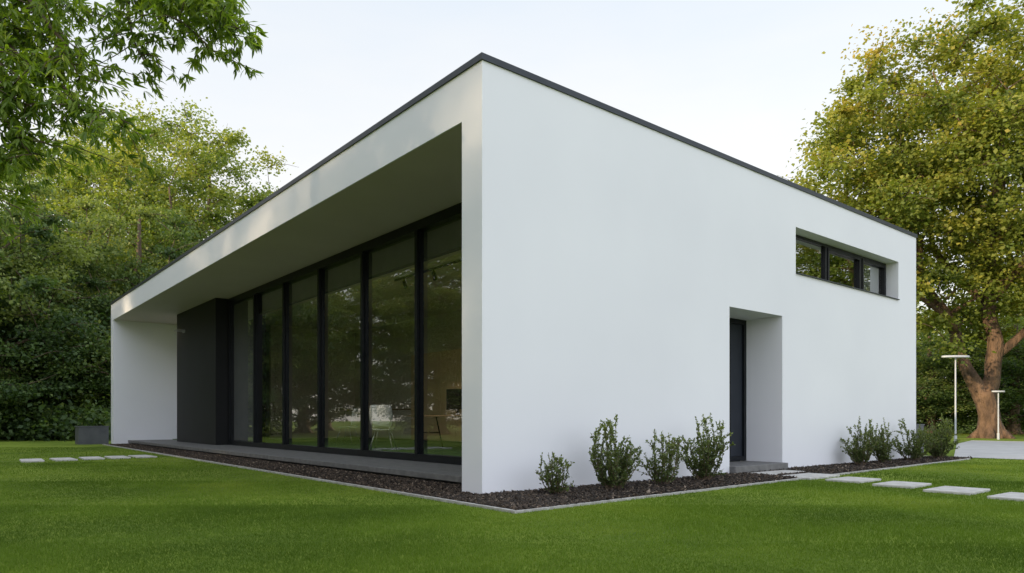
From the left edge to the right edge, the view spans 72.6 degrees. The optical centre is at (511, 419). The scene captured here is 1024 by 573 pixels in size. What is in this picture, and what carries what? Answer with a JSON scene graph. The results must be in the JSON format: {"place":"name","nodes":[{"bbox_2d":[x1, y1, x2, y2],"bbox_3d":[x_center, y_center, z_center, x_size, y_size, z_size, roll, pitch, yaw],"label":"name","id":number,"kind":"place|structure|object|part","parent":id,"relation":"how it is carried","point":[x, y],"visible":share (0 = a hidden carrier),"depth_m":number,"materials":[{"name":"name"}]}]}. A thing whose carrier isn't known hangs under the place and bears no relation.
{"place":"outdoors","nodes":[
{"label":"outdoors","id":0,"kind":"place"},
{"bbox_2d":[0,422,1023,572],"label":"ground","id":1,"kind":"structure","parent":0,"point":[11,443],"depth_m":5.37,"materials":[{"name":"green plant"}]},
{"bbox_2d":[19,458,44,462],"bbox_3d":[-9.229,0.794,13.409,0.360,0.048,0.850,0,0,-37],"label":"stepping stone","id":2,"kind":"object","parent":1,"relation":"on","point":[32,460],"visible":0.7,"depth_m":13.15,"materials":[{"name":"concrete"}]},
{"bbox_2d":[0,170,110,412],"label":"dark tree","id":3,"kind":"object","parent":1,"relation":"on","point":[17,391],"visible":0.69,"depth_m":26.62,"materials":[{"name":"green plant"}]},
{"bbox_2d":[0,310,110,437],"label":"dark tree","id":4,"kind":"object","parent":1,"relation":"on","point":[103,388],"visible":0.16,"depth_m":28.70,"materials":[{"name":"green plant"}]},
{"bbox_2d":[49,457,77,460],"bbox_3d":[-8.860,0.794,13.778,0.360,0.048,0.850,0,0,-41],"label":"stepping stone","id":5,"kind":"object","parent":1,"relation":"on","point":[64,459],"visible":0.73,"depth_m":13.55,"materials":[{"name":"concrete"}]},
{"bbox_2d":[5,256,121,397],"bbox_3d":[-25.128,-4.329,40.244,11.554,10.587,12.000,0,0,5],"label":"dark tree","id":6,"kind":"object","parent":1,"relation":"on","point":[86,292],"depth_m":39.17,"materials":[{"name":"green plant"}]},
{"bbox_2d":[0,212,127,438],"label":"dark tree","id":7,"kind":"object","parent":1,"relation":"on","point":[64,246],"visible":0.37,"depth_m":27.43,"materials":[{"name":"green plant"}]},
{"bbox_2d":[74,426,108,444],"bbox_3d":[-13.752,0.505,22.834,0.870,0.590,0.790,0,0,-39],"label":"planter","id":8,"kind":"object","parent":1,"relation":"on","point":[84,435],"visible":0.95,"depth_m":22.53,"materials":[{"name":"concrete"}]},
{"bbox_2d":[79,456,104,459],"bbox_3d":[-8.537,0.794,14.173,0.360,0.048,0.850,0,0,-38],"label":"stepping stone","id":9,"kind":"object","parent":1,"relation":"on","point":[93,458],"visible":0.81,"depth_m":13.93,"materials":[{"name":"concrete"}]},
{"bbox_2d":[0,103,205,293],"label":"broadleaf tree","id":10,"kind":"object","parent":1,"relation":"on","point":[70,139],"visible":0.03,"depth_m":41.79,"materials":[{"name":"green plant"}]},
{"bbox_2d":[104,456,130,458],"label":"stepping stone","id":11,"kind":"object","parent":1,"relation":"on","point":[117,457],"visible":0.78,"depth_m":14.25,"materials":[{"name":"concrete"}]},
{"bbox_2d":[38,195,208,415],"bbox_3d":[-17.588,-4.671,32.904,10.560,11.293,10.168,0,0,41],"label":"dark tree","id":12,"kind":"object","parent":1,"relation":"on","point":[106,222],"visible":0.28,"depth_m":31.60,"materials":[{"name":"green plant"}]},
{"bbox_2d":[0,0,268,246],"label":"leafy tree","id":13,"kind":"object","parent":1,"relation":"on","point":[36,67],"visible":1,"depth_m":6.47,"materials":[{"name":"green plant"}]},
{"bbox_2d":[128,455,156,457],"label":"stepping stone","id":14,"kind":"object","parent":1,"relation":"on","point":[143,456],"visible":0.66,"depth_m":14.62,"materials":[{"name":"concrete"}]},
{"bbox_2d":[17,91,295,300],"bbox_3d":[-17.979,-8.530,38.460,15.222,19.068,12.949,0,0,-37],"label":"broadleaf tree","id":15,"kind":"object","parent":1,"relation":"on","point":[201,171],"visible":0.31,"depth_m":36.77,"materials":[{"name":"green plant"}]},
{"bbox_2d":[0,323,1023,441],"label":"undergrowth","id":16,"kind":"object","parent":1,"relation":"on","point":[60,425],"visible":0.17,"depth_m":26.79,"materials":[{"name":"green plant"}]},
{"bbox_2d":[110,52,917,493],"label":"white house","id":17,"kind":"structure","parent":1,"relation":"on","point":[642,280],"depth_m":10.65,"materials":[{"name":"paint"}]},
{"bbox_2d":[229,289,252,446],"bbox_3d":[-6.852,-1.265,17.781,0.130,3.862,1.868,0,0,-39],"label":"window","id":18,"kind":"structure","parent":17,"relation":"in","point":[241,305],"depth_m":18.03,"materials":[{"name":"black glass"}]},
{"bbox_2d":[253,277,282,448],"bbox_3d":[-5.663,-1.265,16.338,0.130,3.862,1.868,0,0,-39],"label":"window","id":19,"kind":"structure","parent":17,"relation":"in","point":[276,283],"depth_m":17.01,"materials":[{"name":"black metal"}]},
{"bbox_2d":[283,262,317,451],"bbox_3d":[-4.474,-1.265,14.894,0.130,3.862,1.868,0,0,-39],"label":"window","id":20,"kind":"structure","parent":17,"relation":"in","point":[311,269],"depth_m":15.55,"materials":[{"name":"black metal"}]},
{"bbox_2d":[318,244,360,455],"bbox_3d":[-3.286,-1.265,13.451,0.130,3.862,1.868,0,0,-39],"label":"window","id":21,"kind":"structure","parent":17,"relation":"in","point":[354,252],"depth_m":14.11,"materials":[{"name":"black metal"}]},
{"bbox_2d":[335,408,359,442],"bbox_3d":[-4.577,0.170,19.696,0.669,0.964,0.517,0,0,16],"label":"chair","id":22,"kind":"object","parent":17,"relation":"on","point":[355,418],"visible":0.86,"depth_m":19.54,"materials":[{"name":"white paint"}]},
{"bbox_2d":[344,409,411,438],"bbox_3d":[-4.319,0.126,23.347,0.476,0.925,4.840,0,0,-39],"label":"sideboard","id":23,"kind":"object","parent":17,"relation":"in","point":[400,426],"visible":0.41,"depth_m":22.35,"materials":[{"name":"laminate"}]},
{"bbox_3d":[-5.748,0.143,24.751,0.019,0.850,0.785,0,0,-39],"label":"cupboard door","id":24,"kind":"part","parent":23,"relation":"part of","materials":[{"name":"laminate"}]},
{"bbox_3d":[-5.241,0.143,24.135,0.019,0.850,0.785,0,0,-39],"label":"cupboard door","id":25,"kind":"part","parent":23,"relation":"part of","materials":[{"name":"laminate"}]},
{"bbox_3d":[-4.733,0.143,23.519,0.019,0.850,0.785,0,0,-39],"label":"cupboard door","id":26,"kind":"part","parent":23,"relation":"part of","materials":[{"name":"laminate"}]},
{"bbox_3d":[-4.226,0.143,22.903,0.019,0.850,0.785,0,0,-39],"label":"cupboard door","id":27,"kind":"part","parent":23,"relation":"part of","materials":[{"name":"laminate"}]},
{"bbox_3d":[-3.719,0.143,22.287,0.019,0.850,0.785,0,0,-39],"label":"cupboard door","id":28,"kind":"part","parent":23,"relation":"part of","materials":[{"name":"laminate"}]},
{"bbox_3d":[-3.211,0.143,21.671,0.019,0.850,0.785,0,0,-39],"label":"cupboard door","id":29,"kind":"part","parent":23,"relation":"part of","materials":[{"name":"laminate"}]},
{"bbox_2d":[369,405,396,449],"bbox_3d":[-2.805,0.170,15.136,0.517,0.964,0.668,0,0,1],"label":"chair","id":30,"kind":"object","parent":17,"relation":"on","point":[380,415],"visible":0.98,"depth_m":14.89,"materials":[{"name":"white paint"}]},
{"bbox_2d":[361,221,415,460],"bbox_3d":[-2.097,-1.265,12.007,0.130,3.862,1.868,0,0,-39],"label":"window","id":31,"kind":"structure","parent":17,"relation":"in","point":[409,230],"depth_m":12.66,"materials":[{"name":"black metal"}]},
{"bbox_2d":[394,259,461,288],"bbox_3d":[-1.246,-3.053,14.218,0.131,0.273,4.400,0,0,-39],"label":"track light","id":32,"kind":"object","parent":17,"relation":"attached to","point":[425,271],"visible":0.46,"depth_m":14.66,"materials":[{"name":"black metal"}]},
{"bbox_2d":[407,415,461,446],"bbox_3d":[-1.324,0.278,15.450,0.900,0.749,2.400,0,0,-39],"label":"table","id":33,"kind":"object","parent":17,"relation":"on","point":[436,416],"visible":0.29,"depth_m":15.43,"materials":[{"name":"brown wood"}]},
{"bbox_2d":[446,389,461,414],"bbox_3d":[-1.211,-0.388,15.484,0.520,0.581,0.180,0,0,21],"label":"monitor","id":34,"kind":"object","parent":33,"relation":"on","point":[453,399],"visible":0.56,"depth_m":15.48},
{"bbox_2d":[411,348,461,440],"bbox_3d":[-1.790,-0.677,20.118,0.665,2.550,3.200,0,0,-39],"label":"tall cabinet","id":35,"kind":"object","parent":17,"relation":"attached to","point":[442,371],"visible":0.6,"depth_m":19.90,"materials":[{"name":"brown wood"}]},
{"bbox_3d":[-2.795,-0.677,20.832,0.022,2.490,0.785,0,0,-39],"label":"cupboard door","id":36,"kind":"part","parent":35,"relation":"part of","materials":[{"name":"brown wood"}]},
{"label":"cupboard door","id":37,"kind":"part","parent":35,"relation":"part of","materials":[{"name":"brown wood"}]},
{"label":"cupboard door","id":38,"kind":"part","parent":35,"relation":"part of","materials":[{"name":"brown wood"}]},
{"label":"cupboard door","id":39,"kind":"part","parent":35,"relation":"part of","materials":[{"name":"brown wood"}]},
{"bbox_2d":[416,202,461,464],"bbox_3d":[-0.908,-1.265,10.564,0.130,3.862,1.868,0,0,-39],"label":"window","id":40,"kind":"structure","parent":17,"relation":"in","point":[454,212],"depth_m":11.23,"materials":[{"name":"black metal"}]},
{"bbox_2d":[729,318,745,460],"bbox_3d":[3.271,-0.478,11.027,1.444,2.297,0.070,0,0,-39],"label":"door","id":41,"kind":"structure","parent":17,"relation":"in","point":[737,327],"depth_m":11.35,"materials":[{"name":"black metal"}]},
{"bbox_2d":[796,235,899,299],"bbox_3d":[5.993,-2.727,12.605,3.934,0.751,0.365,0,0,-39],"label":"window","id":42,"kind":"structure","parent":17,"relation":"in","point":[814,259],"depth_m":12.70,"materials":[{"name":"glass"}]},
{"bbox_2d":[102,444,969,513],"bbox_3d":[-1.693,0.797,17.917,12.618,0.046,20.723,0,0,-39],"label":"garden edging","id":43,"kind":"object","parent":1,"relation":"on","point":[499,508],"visible":0.38,"depth_m":7.80,"materials":[{"name":"concrete"}]},
{"bbox_2d":[825,476,880,482],"bbox_3d":[4.447,0.794,9.087,0.620,0.048,0.440,0,0,-39],"label":"stepping stone","id":44,"kind":"object","parent":1,"relation":"on","point":[853,479],"visible":0.66,"depth_m":8.96,"materials":[{"name":"concrete"}]},
{"bbox_2d":[777,0,1023,438],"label":"broadleaf tree","id":45,"kind":"object","parent":1,"relation":"on","point":[967,151],"visible":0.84,"depth_m":28.41,"materials":[{"name":"green plant"}]},
{"bbox_2d":[872,481,931,488],"bbox_3d":[4.709,0.794,8.422,0.620,0.048,0.440,0,0,-40],"label":"stepping stone","id":46,"kind":"object","parent":1,"relation":"on","point":[903,484],"visible":0.7,"depth_m":8.31,"materials":[{"name":"concrete"}]},
{"bbox_2d":[916,424,924,451],"bbox_3d":[9.504,0.455,16.852,0.630,0.690,0.630,0,0,-39],"label":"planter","id":47,"kind":"object","parent":1,"relation":"on","point":[921,426],"visible":0.14,"depth_m":16.72,"materials":[{"name":"concrete"}]},
{"bbox_2d":[916,304,949,371],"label":"broadleaf tree","id":48,"kind":"object","parent":1,"relation":"on","point":[932,330],"depth_m":56.76,"materials":[{"name":"green plant"}]},
{"bbox_2d":[941,355,969,442],"bbox_3d":[15.153,-0.691,23.836,0.940,2.982,0.376,0,0,0],"label":"street lamp","id":49,"kind":"object","parent":1,"relation":"on","point":[955,357],"visible":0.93,"depth_m":23.81,"materials":[{"name":"silver metal"}]},
{"bbox_2d":[923,486,989,494],"bbox_3d":[4.934,0.794,7.740,0.660,0.048,0.460,0,0,-40],"label":"stepping stone","id":50,"kind":"object","parent":1,"relation":"on","point":[959,490],"visible":0.68,"depth_m":7.66,"materials":[{"name":"concrete"}]},
{"bbox_2d":[916,329,1023,433],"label":"dark tree","id":51,"kind":"object","parent":1,"relation":"on","point":[923,364],"visible":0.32,"depth_m":38.19,"materials":[{"name":"green plant"}]},
{"bbox_2d":[916,309,1023,433],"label":"dark tree","id":52,"kind":"object","parent":1,"relation":"on","point":[1013,363],"visible":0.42,"depth_m":36.98,"materials":[{"name":"green plant"}]},
{"bbox_2d":[949,237,1023,367],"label":"broadleaf tree","id":53,"kind":"object","parent":1,"relation":"on","point":[1007,292],"visible":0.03,"depth_m":50.64,"materials":[{"name":"green plant"}]},
{"bbox_2d":[961,316,1023,416],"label":"dark tree","id":54,"kind":"object","parent":1,"relation":"on","point":[1019,325],"visible":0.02,"depth_m":44.14,"materials":[{"name":"green plant"}]},
{"bbox_2d":[992,391,1004,439],"bbox_3d":[19.520,-0.181,28.001,0.520,1.962,0.208,0,0,0],"label":"street lamp","id":55,"kind":"object","parent":1,"relation":"on","point":[998,435],"visible":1,"depth_m":27.98,"materials":[{"name":"silver metal"}]},
{"bbox_2d":[987,492,1023,501],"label":"stepping stone","id":56,"kind":"object","parent":1,"relation":"on","point":[1016,496],"visible":0.8,"depth_m":6.98,"materials":[{"name":"concrete"}]},
{"bbox_2d":[0,0,1023,421],"label":"sky","id":57,"kind":"structure","parent":0,"point":[738,79],"materials":[{"name":"white"}]},
{"bbox_2d":[954,440,1023,458],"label":"pavement","id":58,"kind":"structure","parent":0,"point":[995,449],"depth_m":18.46,"materials":[{"name":"grey concrete"}]},
{"label":"planting bed ground","id":59,"kind":"structure","parent":0,"visible":0},
{"bbox_2d":[107,443,591,509],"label":"gravel","id":60,"kind":"structure","parent":59,"relation":"on","point":[412,485],"depth_m":9.37,"materials":[{"name":"black gravel"}]},
{"bbox_2d":[440,455,972,509],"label":"mulch","id":61,"kind":"object","parent":59,"relation":"on","point":[599,492],"visible":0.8,"depth_m":8.00,"materials":[{"name":"black gravel"}]},
{"bbox_2d":[536,451,574,493],"bbox_3d":[0.448,0.561,7.276,0.416,0.466,0.370,0,0,12],"label":"shrub","id":62,"kind":"object","parent":61,"relation":"on","point":[554,483],"visible":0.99,"depth_m":7.21,"materials":[{"name":"green plant"}]},
{"bbox_2d":[588,414,642,488],"bbox_3d":[1.142,0.361,7.704,0.598,0.867,0.612,0,0,11],"label":"shrub","id":63,"kind":"object","parent":61,"relation":"on","point":[621,465],"visible":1,"depth_m":7.70,"materials":[{"name":"green plant"}]},
{"bbox_2d":[631,429,683,484],"bbox_3d":[1.775,0.450,8.250,0.687,0.689,0.576,0,0,-11],"label":"shrub","id":64,"kind":"object","parent":61,"relation":"on","point":[664,473],"visible":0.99,"depth_m":8.23,"materials":[{"name":"green plant"}]},
{"bbox_2d":[680,413,735,480],"bbox_3d":[2.440,0.352,8.877,0.702,0.885,0.577,0,0,-3],"label":"shrub","id":65,"kind":"object","parent":61,"relation":"on","point":[708,455],"visible":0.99,"depth_m":8.79,"materials":[{"name":"green plant"}]},
{"bbox_2d":[840,416,879,465],"bbox_3d":[5.901,0.364,11.937,0.700,0.862,0.629,0,0,-39],"label":"shrub","id":66,"kind":"object","parent":61,"relation":"on","point":[857,454],"visible":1,"depth_m":11.89,"materials":[{"name":"green plant"}]},
{"bbox_2d":[861,418,898,462],"bbox_3d":[6.571,0.376,12.465,0.740,0.836,0.605,0,0,-39],"label":"shrub","id":67,"kind":"object","parent":61,"relation":"on","point":[881,450],"visible":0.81,"depth_m":12.37,"materials":[{"name":"green plant"}]},
{"bbox_2d":[892,418,944,460],"bbox_3d":[7.517,0.381,13.133,0.903,0.826,0.822,0,0,-13],"label":"shrub","id":68,"kind":"object","parent":61,"relation":"on","point":[914,452],"visible":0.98,"depth_m":13.13,"materials":[{"name":"green plant"}]},
{"bbox_2d":[923,413,963,457],"bbox_3d":[8.484,0.333,13.905,0.893,0.923,0.723,0,0,-1],"label":"shrub","id":69,"kind":"object","parent":61,"relation":"on","point":[939,450],"visible":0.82,"depth_m":13.78,"materials":[{"name":"green plant"}]},
{"bbox_2d":[752,470,803,474],"bbox_3d":[3.918,0.794,10.232,1.000,0.048,0.420,0,0,-38],"label":"stepping stone","id":70,"kind":"object","parent":59,"relation":"on","point":[777,472],"visible":0.38,"depth_m":10.15,"materials":[{"name":"concrete"}]},
{"bbox_2d":[783,473,839,479],"bbox_3d":[4.120,0.794,9.673,0.850,0.048,0.460,0,0,-40],"label":"stepping stone","id":71,"kind":"object","parent":59,"relation":"on","point":[809,476],"visible":0.59,"depth_m":9.60,"materials":[{"name":"concrete"}]}
]}

